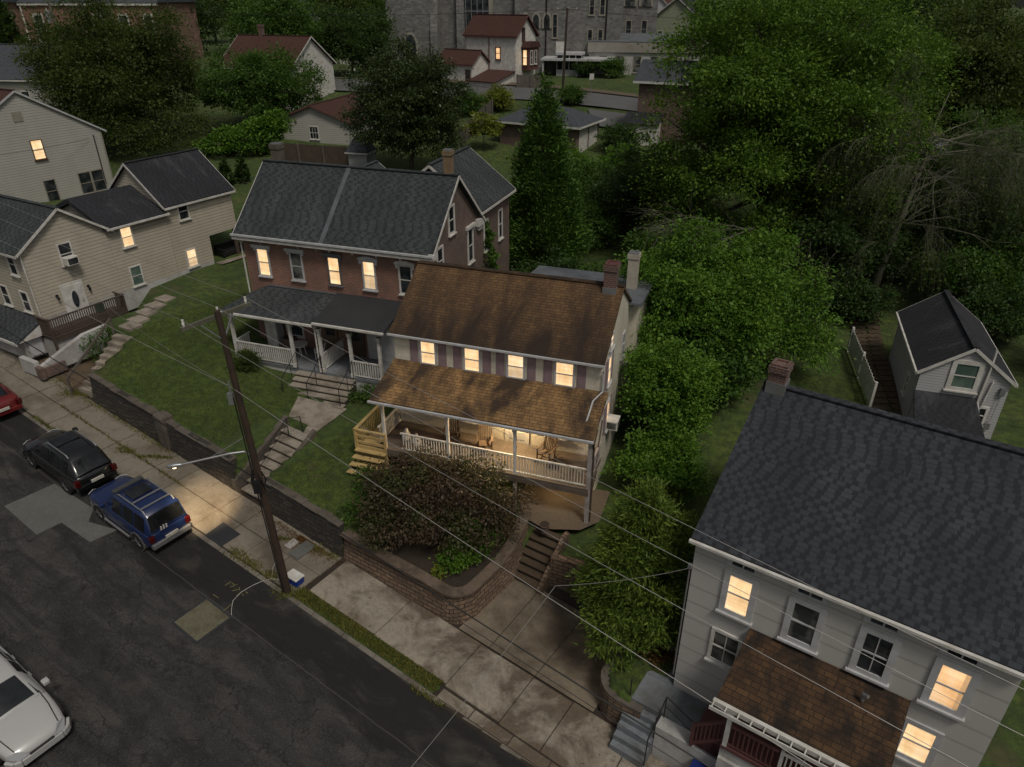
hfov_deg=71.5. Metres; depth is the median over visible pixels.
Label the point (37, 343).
basement door
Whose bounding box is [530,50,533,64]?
window
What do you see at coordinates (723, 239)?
dead branches
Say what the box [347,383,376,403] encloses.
shrub
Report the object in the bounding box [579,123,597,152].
garage door
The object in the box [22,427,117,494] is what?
crossover car
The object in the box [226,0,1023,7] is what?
sky
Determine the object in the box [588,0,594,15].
window
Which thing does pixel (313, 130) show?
window
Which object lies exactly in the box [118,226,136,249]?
window
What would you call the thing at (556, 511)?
landing
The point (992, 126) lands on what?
tree
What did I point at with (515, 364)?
window
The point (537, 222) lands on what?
arborvitae tree
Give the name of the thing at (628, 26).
window
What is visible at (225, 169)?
dwarf conifer
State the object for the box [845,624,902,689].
window
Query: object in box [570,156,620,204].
bush
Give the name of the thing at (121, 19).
window
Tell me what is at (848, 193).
tree
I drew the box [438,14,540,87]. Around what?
white house
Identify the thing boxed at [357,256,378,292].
window
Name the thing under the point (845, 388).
lawn grass
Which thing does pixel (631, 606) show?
cypress tree
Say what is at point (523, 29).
window
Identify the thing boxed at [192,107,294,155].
bush
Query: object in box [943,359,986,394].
window
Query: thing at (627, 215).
bush
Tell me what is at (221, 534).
asphalt patch
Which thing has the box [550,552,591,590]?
terrace wall
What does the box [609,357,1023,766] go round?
house
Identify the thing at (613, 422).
air conditioner
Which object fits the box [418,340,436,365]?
window
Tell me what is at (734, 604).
window
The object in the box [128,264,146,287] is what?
window
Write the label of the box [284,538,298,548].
valve cover
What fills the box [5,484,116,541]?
road patch
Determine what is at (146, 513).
offroad car
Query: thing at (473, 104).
bush
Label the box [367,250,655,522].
rowhouse
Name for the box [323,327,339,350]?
door
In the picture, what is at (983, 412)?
window
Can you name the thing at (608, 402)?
window
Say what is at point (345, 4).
horizon tree
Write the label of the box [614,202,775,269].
tree
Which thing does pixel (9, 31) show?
spruce tree
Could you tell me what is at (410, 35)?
window
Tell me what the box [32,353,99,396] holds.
bare soil
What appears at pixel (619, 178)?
tree
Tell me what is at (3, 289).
window
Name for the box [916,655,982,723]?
window
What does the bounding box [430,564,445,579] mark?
shrub
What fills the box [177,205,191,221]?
window
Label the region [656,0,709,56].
distant house
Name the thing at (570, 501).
overhead line
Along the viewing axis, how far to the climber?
38.57 m
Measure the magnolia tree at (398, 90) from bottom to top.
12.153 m
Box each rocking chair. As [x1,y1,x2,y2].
[442,419,460,446]
[477,424,492,454]
[534,436,558,466]
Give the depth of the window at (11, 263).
37.35 m
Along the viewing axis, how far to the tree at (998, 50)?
52.33 m
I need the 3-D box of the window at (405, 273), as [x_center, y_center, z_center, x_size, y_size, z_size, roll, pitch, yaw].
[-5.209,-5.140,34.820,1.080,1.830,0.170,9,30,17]
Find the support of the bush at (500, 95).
on the ground at (1004, 746)
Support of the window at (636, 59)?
in the flat hall
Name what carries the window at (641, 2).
in the stone church wing
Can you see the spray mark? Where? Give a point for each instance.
(233, 590)
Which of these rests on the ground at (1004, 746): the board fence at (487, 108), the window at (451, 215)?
the board fence at (487, 108)
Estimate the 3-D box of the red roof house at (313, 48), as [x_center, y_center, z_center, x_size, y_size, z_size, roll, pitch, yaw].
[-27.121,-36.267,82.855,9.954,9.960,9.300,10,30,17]
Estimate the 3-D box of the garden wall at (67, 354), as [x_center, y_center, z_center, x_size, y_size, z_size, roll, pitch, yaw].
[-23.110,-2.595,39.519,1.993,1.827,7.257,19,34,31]
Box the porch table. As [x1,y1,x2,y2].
[294,340,307,357]
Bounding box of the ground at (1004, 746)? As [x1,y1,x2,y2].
[40,8,1023,766]
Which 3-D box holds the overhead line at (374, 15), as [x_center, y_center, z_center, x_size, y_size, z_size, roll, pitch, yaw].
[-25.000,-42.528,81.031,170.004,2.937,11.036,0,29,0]
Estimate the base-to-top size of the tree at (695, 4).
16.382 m
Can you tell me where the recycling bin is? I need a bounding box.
[690,759,706,766]
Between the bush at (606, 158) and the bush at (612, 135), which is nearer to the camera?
the bush at (606, 158)
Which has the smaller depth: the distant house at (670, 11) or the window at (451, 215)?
the window at (451, 215)
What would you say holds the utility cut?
on the road at (262, 677)
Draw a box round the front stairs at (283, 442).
[231,415,316,503]
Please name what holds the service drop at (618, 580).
attached to the house at (913, 527)
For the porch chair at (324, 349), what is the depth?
37.46 m
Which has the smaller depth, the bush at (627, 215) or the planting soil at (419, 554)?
the planting soil at (419, 554)
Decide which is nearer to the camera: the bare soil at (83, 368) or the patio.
the bare soil at (83, 368)
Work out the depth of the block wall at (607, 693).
22.63 m
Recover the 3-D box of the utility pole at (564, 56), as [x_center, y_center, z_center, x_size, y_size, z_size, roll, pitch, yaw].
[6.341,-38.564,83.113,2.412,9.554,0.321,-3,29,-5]
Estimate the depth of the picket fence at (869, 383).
35.71 m
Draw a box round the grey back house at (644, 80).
[622,59,702,145]
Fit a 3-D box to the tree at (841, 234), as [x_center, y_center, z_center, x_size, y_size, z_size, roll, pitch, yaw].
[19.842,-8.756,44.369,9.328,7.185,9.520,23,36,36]
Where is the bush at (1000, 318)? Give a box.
[955,270,1023,342]
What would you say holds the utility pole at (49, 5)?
on the ground at (1004, 746)
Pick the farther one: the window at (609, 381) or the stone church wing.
the stone church wing
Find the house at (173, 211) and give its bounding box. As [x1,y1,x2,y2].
[0,148,239,358]
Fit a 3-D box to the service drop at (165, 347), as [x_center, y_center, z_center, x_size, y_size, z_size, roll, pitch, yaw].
[-16.258,-2.424,31.374,0.013,4.233,23.534,-21,35,-34]
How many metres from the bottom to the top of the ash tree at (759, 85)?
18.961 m
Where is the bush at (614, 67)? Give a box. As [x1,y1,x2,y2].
[597,56,629,78]
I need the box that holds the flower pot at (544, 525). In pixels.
[539,520,549,534]
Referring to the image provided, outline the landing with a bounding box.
[520,484,609,529]
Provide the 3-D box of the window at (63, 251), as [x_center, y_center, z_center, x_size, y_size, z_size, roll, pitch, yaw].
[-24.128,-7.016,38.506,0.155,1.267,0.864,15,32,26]
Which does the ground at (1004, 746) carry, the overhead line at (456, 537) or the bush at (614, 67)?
the bush at (614, 67)
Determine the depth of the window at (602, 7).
94.52 m
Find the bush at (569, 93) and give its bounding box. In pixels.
[554,82,588,105]
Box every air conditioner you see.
[61,254,79,266]
[606,414,619,430]
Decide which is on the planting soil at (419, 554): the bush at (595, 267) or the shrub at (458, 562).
the shrub at (458, 562)
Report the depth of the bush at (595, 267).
41.32 m
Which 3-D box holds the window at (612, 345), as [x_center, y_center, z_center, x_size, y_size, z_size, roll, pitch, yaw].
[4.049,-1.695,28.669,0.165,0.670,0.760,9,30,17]
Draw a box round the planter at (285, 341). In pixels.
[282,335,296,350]
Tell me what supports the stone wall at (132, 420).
on the ground at (1004, 746)
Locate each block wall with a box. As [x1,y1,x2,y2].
[340,510,531,624]
[599,627,642,727]
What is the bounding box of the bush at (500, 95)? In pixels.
[479,83,515,111]
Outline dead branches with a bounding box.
[621,186,755,277]
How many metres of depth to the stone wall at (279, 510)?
28.73 m
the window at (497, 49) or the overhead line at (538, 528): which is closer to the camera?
the overhead line at (538, 528)
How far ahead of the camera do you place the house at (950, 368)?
31.30 m
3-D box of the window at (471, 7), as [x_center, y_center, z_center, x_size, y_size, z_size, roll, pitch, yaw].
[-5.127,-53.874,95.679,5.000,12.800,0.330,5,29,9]
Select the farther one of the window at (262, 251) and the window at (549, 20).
the window at (549, 20)
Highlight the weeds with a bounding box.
[10,358,446,710]
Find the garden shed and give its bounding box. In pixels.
[344,138,376,165]
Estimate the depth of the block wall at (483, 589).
26.55 m
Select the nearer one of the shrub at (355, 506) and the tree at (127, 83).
the shrub at (355, 506)
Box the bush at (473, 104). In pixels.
[451,86,489,116]
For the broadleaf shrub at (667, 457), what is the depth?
29.49 m
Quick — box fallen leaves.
[211,489,342,571]
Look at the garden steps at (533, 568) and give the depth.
27.86 m
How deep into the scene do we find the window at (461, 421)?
30.93 m
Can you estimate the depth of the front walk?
34.18 m
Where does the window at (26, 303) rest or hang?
in the house at (173, 211)
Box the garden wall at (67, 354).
[19,323,107,379]
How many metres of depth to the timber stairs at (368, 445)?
30.55 m
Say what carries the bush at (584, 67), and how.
on the ground at (1004, 746)
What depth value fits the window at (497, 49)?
88.32 m
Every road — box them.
[0,410,527,766]
[335,79,977,151]
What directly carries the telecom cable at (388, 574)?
attached to the utility pole at (259, 486)
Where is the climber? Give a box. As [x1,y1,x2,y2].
[78,324,115,361]
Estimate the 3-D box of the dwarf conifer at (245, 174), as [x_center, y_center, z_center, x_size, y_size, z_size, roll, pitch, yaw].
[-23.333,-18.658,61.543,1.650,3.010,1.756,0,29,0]
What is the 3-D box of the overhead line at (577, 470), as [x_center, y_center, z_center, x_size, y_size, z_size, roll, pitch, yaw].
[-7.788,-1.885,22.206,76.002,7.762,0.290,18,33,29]
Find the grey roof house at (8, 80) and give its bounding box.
[0,43,77,110]
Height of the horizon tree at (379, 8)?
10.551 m
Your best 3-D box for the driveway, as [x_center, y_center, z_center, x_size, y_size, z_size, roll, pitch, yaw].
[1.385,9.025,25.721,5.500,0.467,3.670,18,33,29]
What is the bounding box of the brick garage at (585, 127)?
[493,106,605,152]
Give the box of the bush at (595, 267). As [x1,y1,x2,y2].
[576,258,647,306]
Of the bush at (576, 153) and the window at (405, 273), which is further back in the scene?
the bush at (576, 153)
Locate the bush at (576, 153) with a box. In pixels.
[538,137,595,179]
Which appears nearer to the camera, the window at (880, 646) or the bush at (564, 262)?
the window at (880, 646)
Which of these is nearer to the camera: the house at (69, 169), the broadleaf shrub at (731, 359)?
the broadleaf shrub at (731, 359)
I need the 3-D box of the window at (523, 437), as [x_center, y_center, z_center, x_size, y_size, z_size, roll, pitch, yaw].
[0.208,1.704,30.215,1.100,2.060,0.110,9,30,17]
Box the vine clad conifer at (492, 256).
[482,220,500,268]
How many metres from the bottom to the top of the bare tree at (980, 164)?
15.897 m
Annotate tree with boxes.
[0,0,28,43]
[3,0,227,157]
[186,0,231,51]
[188,38,329,121]
[195,0,228,41]
[205,0,238,34]
[219,0,343,56]
[222,0,255,37]
[301,2,404,74]
[308,0,379,51]
[330,31,479,169]
[347,0,385,26]
[347,440,542,559]
[369,0,385,21]
[505,70,596,272]
[566,473,696,675]
[585,135,723,243]
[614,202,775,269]
[614,213,855,382]
[620,0,981,266]
[673,0,835,66]
[751,185,919,287]
[767,0,963,139]
[768,42,1023,323]
[785,157,919,225]
[815,0,1007,89]
[828,219,946,284]
[874,127,1016,252]
[895,0,1023,150]
[896,228,1023,315]
[920,159,1023,284]
[926,103,1023,241]
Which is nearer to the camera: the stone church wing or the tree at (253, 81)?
the tree at (253, 81)
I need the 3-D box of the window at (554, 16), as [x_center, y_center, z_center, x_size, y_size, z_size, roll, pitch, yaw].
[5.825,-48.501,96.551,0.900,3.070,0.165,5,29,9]
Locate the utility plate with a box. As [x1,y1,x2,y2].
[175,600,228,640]
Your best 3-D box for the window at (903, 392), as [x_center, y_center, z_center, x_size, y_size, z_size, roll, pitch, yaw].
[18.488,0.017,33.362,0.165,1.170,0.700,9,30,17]
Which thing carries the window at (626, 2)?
in the stone church wing
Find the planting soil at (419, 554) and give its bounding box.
[356,481,530,586]
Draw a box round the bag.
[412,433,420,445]
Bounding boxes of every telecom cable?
[0,326,710,766]
[0,334,685,766]
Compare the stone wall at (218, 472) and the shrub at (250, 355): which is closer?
the stone wall at (218, 472)
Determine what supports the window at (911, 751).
in the house at (913, 527)
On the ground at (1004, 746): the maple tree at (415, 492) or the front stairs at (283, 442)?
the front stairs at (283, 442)
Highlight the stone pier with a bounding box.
[152,410,172,450]
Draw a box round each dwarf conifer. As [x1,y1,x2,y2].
[217,155,235,184]
[233,151,251,182]
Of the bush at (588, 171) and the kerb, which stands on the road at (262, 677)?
the kerb
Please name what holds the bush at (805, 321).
on the ground at (1004, 746)
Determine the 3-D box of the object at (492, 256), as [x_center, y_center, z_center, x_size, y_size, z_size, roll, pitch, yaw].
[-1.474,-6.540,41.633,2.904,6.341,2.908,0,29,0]
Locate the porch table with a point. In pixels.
(299, 344)
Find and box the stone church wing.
[622,0,658,32]
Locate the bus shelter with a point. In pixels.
(568, 66)
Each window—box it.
[0,284,13,307]
[5,257,20,277]
[18,290,33,314]
[20,91,30,96]
[29,139,47,161]
[32,13,46,40]
[42,178,60,200]
[55,241,73,267]
[77,171,94,194]
[90,168,106,191]
[117,14,129,25]
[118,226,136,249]
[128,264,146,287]
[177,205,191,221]
[185,247,200,269]
[250,243,273,278]
[284,247,306,282]
[286,325,305,338]
[308,126,319,139]
[321,252,343,287]
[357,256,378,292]
[394,260,414,295]
[404,32,418,62]
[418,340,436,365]
[424,414,443,418]
[436,244,443,262]
[448,203,456,237]
[461,421,486,425]
[462,347,480,372]
[464,0,492,28]
[465,69,470,81]
[465,222,475,265]
[483,218,488,252]
[495,47,500,60]
[498,207,503,241]
[506,354,525,379]
[521,27,525,40]
[522,49,527,65]
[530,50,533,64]
[531,12,540,27]
[534,50,536,64]
[542,12,551,27]
[551,14,557,38]
[553,361,575,387]
[586,29,592,48]
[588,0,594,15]
[597,29,603,39]
[598,55,606,72]
[599,0,605,15]
[605,397,610,433]
[606,352,612,389]
[609,331,615,352]
[620,329,625,360]
[624,0,636,5]
[625,20,631,32]
[632,56,641,72]
[639,0,652,5]
[640,20,647,32]
[704,626,742,671]
[715,567,759,627]
[777,594,828,657]
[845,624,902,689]
[895,716,944,766]
[900,370,910,397]
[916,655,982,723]
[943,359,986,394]
[979,406,989,426]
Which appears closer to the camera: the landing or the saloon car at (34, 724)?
the saloon car at (34, 724)
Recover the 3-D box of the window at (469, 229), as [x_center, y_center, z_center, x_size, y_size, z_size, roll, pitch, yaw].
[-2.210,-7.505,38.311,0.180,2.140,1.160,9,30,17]
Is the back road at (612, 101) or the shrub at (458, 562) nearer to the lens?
the shrub at (458, 562)
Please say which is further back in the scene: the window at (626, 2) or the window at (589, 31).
the window at (626, 2)
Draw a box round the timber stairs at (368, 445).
[346,405,392,483]
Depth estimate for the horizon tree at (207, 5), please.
153.91 m
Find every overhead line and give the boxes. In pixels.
[0,240,967,766]
[0,269,811,766]
[1,202,1023,689]
[2,219,1022,735]
[8,4,680,18]
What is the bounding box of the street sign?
[590,74,593,88]
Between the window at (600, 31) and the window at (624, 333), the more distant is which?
the window at (600, 31)
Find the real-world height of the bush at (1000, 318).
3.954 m
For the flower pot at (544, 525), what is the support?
on the landing
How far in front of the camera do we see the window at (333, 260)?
35.96 m
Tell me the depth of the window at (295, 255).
36.59 m
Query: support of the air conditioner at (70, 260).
attached to the house at (173, 211)
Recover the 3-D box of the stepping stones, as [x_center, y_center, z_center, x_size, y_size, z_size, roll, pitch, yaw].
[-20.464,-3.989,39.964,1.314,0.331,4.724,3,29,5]
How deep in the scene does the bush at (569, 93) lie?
80.38 m
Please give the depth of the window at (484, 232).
40.28 m
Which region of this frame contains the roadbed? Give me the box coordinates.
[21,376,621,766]
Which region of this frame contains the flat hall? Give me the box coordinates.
[587,33,703,74]
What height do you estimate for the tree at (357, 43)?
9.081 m
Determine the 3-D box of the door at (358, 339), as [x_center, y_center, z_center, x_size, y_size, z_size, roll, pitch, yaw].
[-8.204,-2.395,37.503,0.950,2.100,0.066,9,30,17]
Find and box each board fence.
[284,143,348,164]
[458,99,492,146]
[516,74,545,87]
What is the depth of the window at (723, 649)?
20.78 m
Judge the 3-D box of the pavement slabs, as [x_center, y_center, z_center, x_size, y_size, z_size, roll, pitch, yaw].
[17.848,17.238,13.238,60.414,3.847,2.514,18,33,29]
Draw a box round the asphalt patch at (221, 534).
[206,522,239,546]
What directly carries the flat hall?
on the ground at (1004, 746)
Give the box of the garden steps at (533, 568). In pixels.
[514,525,568,595]
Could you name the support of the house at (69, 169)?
on the ground at (1004, 746)
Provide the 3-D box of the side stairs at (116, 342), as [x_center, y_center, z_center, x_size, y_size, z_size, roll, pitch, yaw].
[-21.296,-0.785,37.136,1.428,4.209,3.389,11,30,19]
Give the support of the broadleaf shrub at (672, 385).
on the ground at (1004, 746)
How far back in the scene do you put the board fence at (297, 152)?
65.39 m
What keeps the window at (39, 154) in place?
in the house at (69, 169)
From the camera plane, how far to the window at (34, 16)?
110.45 m
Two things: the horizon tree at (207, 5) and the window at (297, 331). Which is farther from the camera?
the horizon tree at (207, 5)
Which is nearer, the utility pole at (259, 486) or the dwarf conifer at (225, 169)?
the utility pole at (259, 486)
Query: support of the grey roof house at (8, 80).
on the ground at (1004, 746)
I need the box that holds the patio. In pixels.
[217,254,245,263]
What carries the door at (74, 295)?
in the house at (173, 211)
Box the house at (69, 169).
[0,88,112,201]
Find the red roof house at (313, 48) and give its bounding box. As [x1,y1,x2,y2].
[220,24,336,109]
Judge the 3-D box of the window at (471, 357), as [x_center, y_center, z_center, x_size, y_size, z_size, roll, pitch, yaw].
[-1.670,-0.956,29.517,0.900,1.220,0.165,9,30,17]
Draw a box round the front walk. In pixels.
[289,396,345,433]
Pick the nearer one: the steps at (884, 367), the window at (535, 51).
the steps at (884, 367)
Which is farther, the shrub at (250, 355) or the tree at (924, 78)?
the tree at (924, 78)
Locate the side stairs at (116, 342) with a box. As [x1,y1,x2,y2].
[66,318,131,397]
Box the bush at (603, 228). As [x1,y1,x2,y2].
[578,193,624,249]
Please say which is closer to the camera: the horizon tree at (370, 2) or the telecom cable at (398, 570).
the telecom cable at (398, 570)
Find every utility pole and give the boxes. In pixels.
[47,1,62,40]
[166,296,290,593]
[557,7,577,89]
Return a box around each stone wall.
[88,373,159,442]
[165,419,236,490]
[263,476,343,558]
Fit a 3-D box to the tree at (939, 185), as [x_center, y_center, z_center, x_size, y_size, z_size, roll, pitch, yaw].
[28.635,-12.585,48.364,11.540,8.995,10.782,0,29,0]
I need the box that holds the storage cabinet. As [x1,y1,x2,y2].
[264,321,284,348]
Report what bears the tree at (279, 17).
on the ground at (1004, 746)
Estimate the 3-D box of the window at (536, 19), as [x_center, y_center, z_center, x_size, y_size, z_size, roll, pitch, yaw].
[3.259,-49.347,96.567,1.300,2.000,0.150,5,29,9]
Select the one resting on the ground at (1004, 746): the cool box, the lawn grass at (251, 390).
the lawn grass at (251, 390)
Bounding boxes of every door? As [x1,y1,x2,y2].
[27,337,45,356]
[63,283,88,319]
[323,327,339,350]
[348,331,366,356]
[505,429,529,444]
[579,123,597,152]
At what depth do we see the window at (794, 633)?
18.79 m
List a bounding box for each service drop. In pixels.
[95,296,226,384]
[412,587,554,765]
[556,568,687,585]
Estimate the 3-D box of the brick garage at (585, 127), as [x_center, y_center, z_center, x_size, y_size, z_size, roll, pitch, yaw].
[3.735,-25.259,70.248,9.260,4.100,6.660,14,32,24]
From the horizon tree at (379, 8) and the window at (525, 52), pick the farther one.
the horizon tree at (379, 8)
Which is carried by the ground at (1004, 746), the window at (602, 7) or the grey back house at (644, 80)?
the grey back house at (644, 80)
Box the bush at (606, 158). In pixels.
[594,141,651,183]
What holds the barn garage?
on the ground at (1004, 746)
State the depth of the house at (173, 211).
40.72 m
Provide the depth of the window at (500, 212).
42.46 m
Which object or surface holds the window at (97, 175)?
in the house at (69, 169)
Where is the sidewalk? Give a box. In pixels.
[0,348,340,594]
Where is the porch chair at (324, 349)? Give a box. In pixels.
[314,339,326,359]
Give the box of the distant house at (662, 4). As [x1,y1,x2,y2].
[657,0,671,12]
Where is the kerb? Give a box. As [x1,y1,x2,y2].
[17,409,535,766]
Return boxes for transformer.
[44,9,52,22]
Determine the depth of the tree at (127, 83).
63.88 m
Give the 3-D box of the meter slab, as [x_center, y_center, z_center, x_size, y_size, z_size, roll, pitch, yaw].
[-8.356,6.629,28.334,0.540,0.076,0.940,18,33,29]
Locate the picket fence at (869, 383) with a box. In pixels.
[846,327,877,406]
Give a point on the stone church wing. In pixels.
(644, 22)
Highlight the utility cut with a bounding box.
[171,597,232,643]
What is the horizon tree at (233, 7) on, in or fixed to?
on the ground at (1004, 746)
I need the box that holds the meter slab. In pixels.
[288,540,314,559]
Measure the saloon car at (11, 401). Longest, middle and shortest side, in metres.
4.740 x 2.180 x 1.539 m
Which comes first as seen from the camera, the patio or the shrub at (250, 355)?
the shrub at (250, 355)
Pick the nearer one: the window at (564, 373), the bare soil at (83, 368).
the window at (564, 373)
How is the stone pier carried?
on the ground at (1004, 746)
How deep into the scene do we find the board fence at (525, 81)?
86.19 m
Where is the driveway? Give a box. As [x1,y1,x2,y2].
[459,579,623,711]
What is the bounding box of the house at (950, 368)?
[888,290,1018,438]
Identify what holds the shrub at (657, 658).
on the ground at (1004, 746)
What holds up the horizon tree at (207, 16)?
on the ground at (1004, 746)
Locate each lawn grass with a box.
[95,293,417,527]
[650,373,900,666]
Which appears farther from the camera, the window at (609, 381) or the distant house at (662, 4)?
the distant house at (662, 4)
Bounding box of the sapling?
[462,111,505,150]
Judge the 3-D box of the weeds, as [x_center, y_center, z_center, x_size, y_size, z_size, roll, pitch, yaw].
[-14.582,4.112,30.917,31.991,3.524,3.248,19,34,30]
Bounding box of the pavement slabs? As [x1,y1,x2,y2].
[310,561,669,766]
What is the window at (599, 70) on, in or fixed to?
in the flat hall
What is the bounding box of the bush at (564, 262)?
[507,242,588,272]
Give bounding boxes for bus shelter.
[556,51,584,75]
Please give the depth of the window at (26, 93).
76.66 m
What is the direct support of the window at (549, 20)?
in the stone church
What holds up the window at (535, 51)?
in the white house at (502, 49)
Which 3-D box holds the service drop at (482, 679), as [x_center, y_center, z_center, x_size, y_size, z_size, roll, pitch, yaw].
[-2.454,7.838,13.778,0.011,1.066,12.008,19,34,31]
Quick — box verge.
[296,592,439,692]
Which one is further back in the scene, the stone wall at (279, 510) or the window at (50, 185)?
the window at (50, 185)
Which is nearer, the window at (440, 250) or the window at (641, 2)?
the window at (440, 250)
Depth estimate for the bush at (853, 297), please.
40.93 m
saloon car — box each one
[0,382,22,416]
[0,645,70,766]
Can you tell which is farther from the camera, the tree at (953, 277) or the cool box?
the tree at (953, 277)
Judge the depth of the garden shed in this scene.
63.54 m
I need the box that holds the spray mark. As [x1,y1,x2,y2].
[213,581,247,610]
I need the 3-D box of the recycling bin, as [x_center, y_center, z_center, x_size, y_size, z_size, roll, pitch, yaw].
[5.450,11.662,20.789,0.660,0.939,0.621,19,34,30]
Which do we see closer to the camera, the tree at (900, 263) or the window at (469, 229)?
the window at (469, 229)
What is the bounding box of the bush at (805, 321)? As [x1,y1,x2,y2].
[762,272,827,336]
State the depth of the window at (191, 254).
45.37 m
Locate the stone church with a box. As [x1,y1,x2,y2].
[386,0,623,77]
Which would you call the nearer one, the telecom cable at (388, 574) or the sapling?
the telecom cable at (388, 574)
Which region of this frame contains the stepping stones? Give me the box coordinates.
[118,294,175,331]
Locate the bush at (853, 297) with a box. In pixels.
[819,271,902,332]
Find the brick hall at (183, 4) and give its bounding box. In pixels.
[1,0,204,62]
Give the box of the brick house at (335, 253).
[219,142,515,408]
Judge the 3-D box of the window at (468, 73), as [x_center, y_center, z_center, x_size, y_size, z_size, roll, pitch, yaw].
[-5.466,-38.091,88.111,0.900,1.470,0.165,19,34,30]
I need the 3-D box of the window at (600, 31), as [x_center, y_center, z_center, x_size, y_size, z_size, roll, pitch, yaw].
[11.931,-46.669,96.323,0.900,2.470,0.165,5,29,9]
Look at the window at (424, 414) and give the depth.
31.43 m
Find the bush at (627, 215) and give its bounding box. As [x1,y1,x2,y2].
[579,165,645,228]
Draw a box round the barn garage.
[280,92,378,144]
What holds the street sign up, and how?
on the ground at (1004, 746)
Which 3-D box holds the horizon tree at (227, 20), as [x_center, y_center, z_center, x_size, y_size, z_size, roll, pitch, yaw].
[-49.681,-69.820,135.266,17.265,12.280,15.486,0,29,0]
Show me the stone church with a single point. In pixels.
(443, 26)
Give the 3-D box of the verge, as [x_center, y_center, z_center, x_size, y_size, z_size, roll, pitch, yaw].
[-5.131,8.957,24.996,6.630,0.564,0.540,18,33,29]
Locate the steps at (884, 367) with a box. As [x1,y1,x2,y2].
[851,306,901,414]
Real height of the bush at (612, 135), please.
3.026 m
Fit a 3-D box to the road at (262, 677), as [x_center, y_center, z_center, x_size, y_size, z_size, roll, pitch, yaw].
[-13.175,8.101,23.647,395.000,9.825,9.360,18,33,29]
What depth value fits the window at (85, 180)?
58.07 m
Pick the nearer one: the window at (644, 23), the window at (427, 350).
the window at (427, 350)
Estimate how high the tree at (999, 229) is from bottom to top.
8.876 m
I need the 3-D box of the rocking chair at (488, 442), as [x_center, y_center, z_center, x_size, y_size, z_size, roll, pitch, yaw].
[-1.138,2.276,29.931,0.680,1.225,0.983,-1,29,-1]
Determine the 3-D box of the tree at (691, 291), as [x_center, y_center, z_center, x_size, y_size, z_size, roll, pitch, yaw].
[10.207,-4.302,35.920,13.468,8.098,11.099,0,29,0]
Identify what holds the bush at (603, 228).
on the ground at (1004, 746)
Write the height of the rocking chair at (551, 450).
1.225 m
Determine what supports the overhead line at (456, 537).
attached to the utility pole at (259, 486)
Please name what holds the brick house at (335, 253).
on the ground at (1004, 746)
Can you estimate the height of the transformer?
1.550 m
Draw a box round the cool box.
[287,568,304,587]
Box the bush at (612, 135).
[593,119,642,152]
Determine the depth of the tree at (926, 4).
67.67 m
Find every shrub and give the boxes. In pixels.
[232,348,261,372]
[337,462,388,527]
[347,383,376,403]
[428,512,507,576]
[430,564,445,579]
[599,418,714,505]
[615,335,738,442]
[632,621,679,671]
[678,322,764,414]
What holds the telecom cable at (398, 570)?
attached to the utility pole at (259, 486)
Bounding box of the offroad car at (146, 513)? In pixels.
[88,474,191,550]
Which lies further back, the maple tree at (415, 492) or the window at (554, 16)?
the window at (554, 16)
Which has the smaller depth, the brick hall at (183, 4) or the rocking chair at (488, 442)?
the rocking chair at (488, 442)
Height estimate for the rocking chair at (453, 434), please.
1.225 m
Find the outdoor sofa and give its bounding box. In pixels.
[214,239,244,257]
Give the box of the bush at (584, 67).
[571,58,598,77]

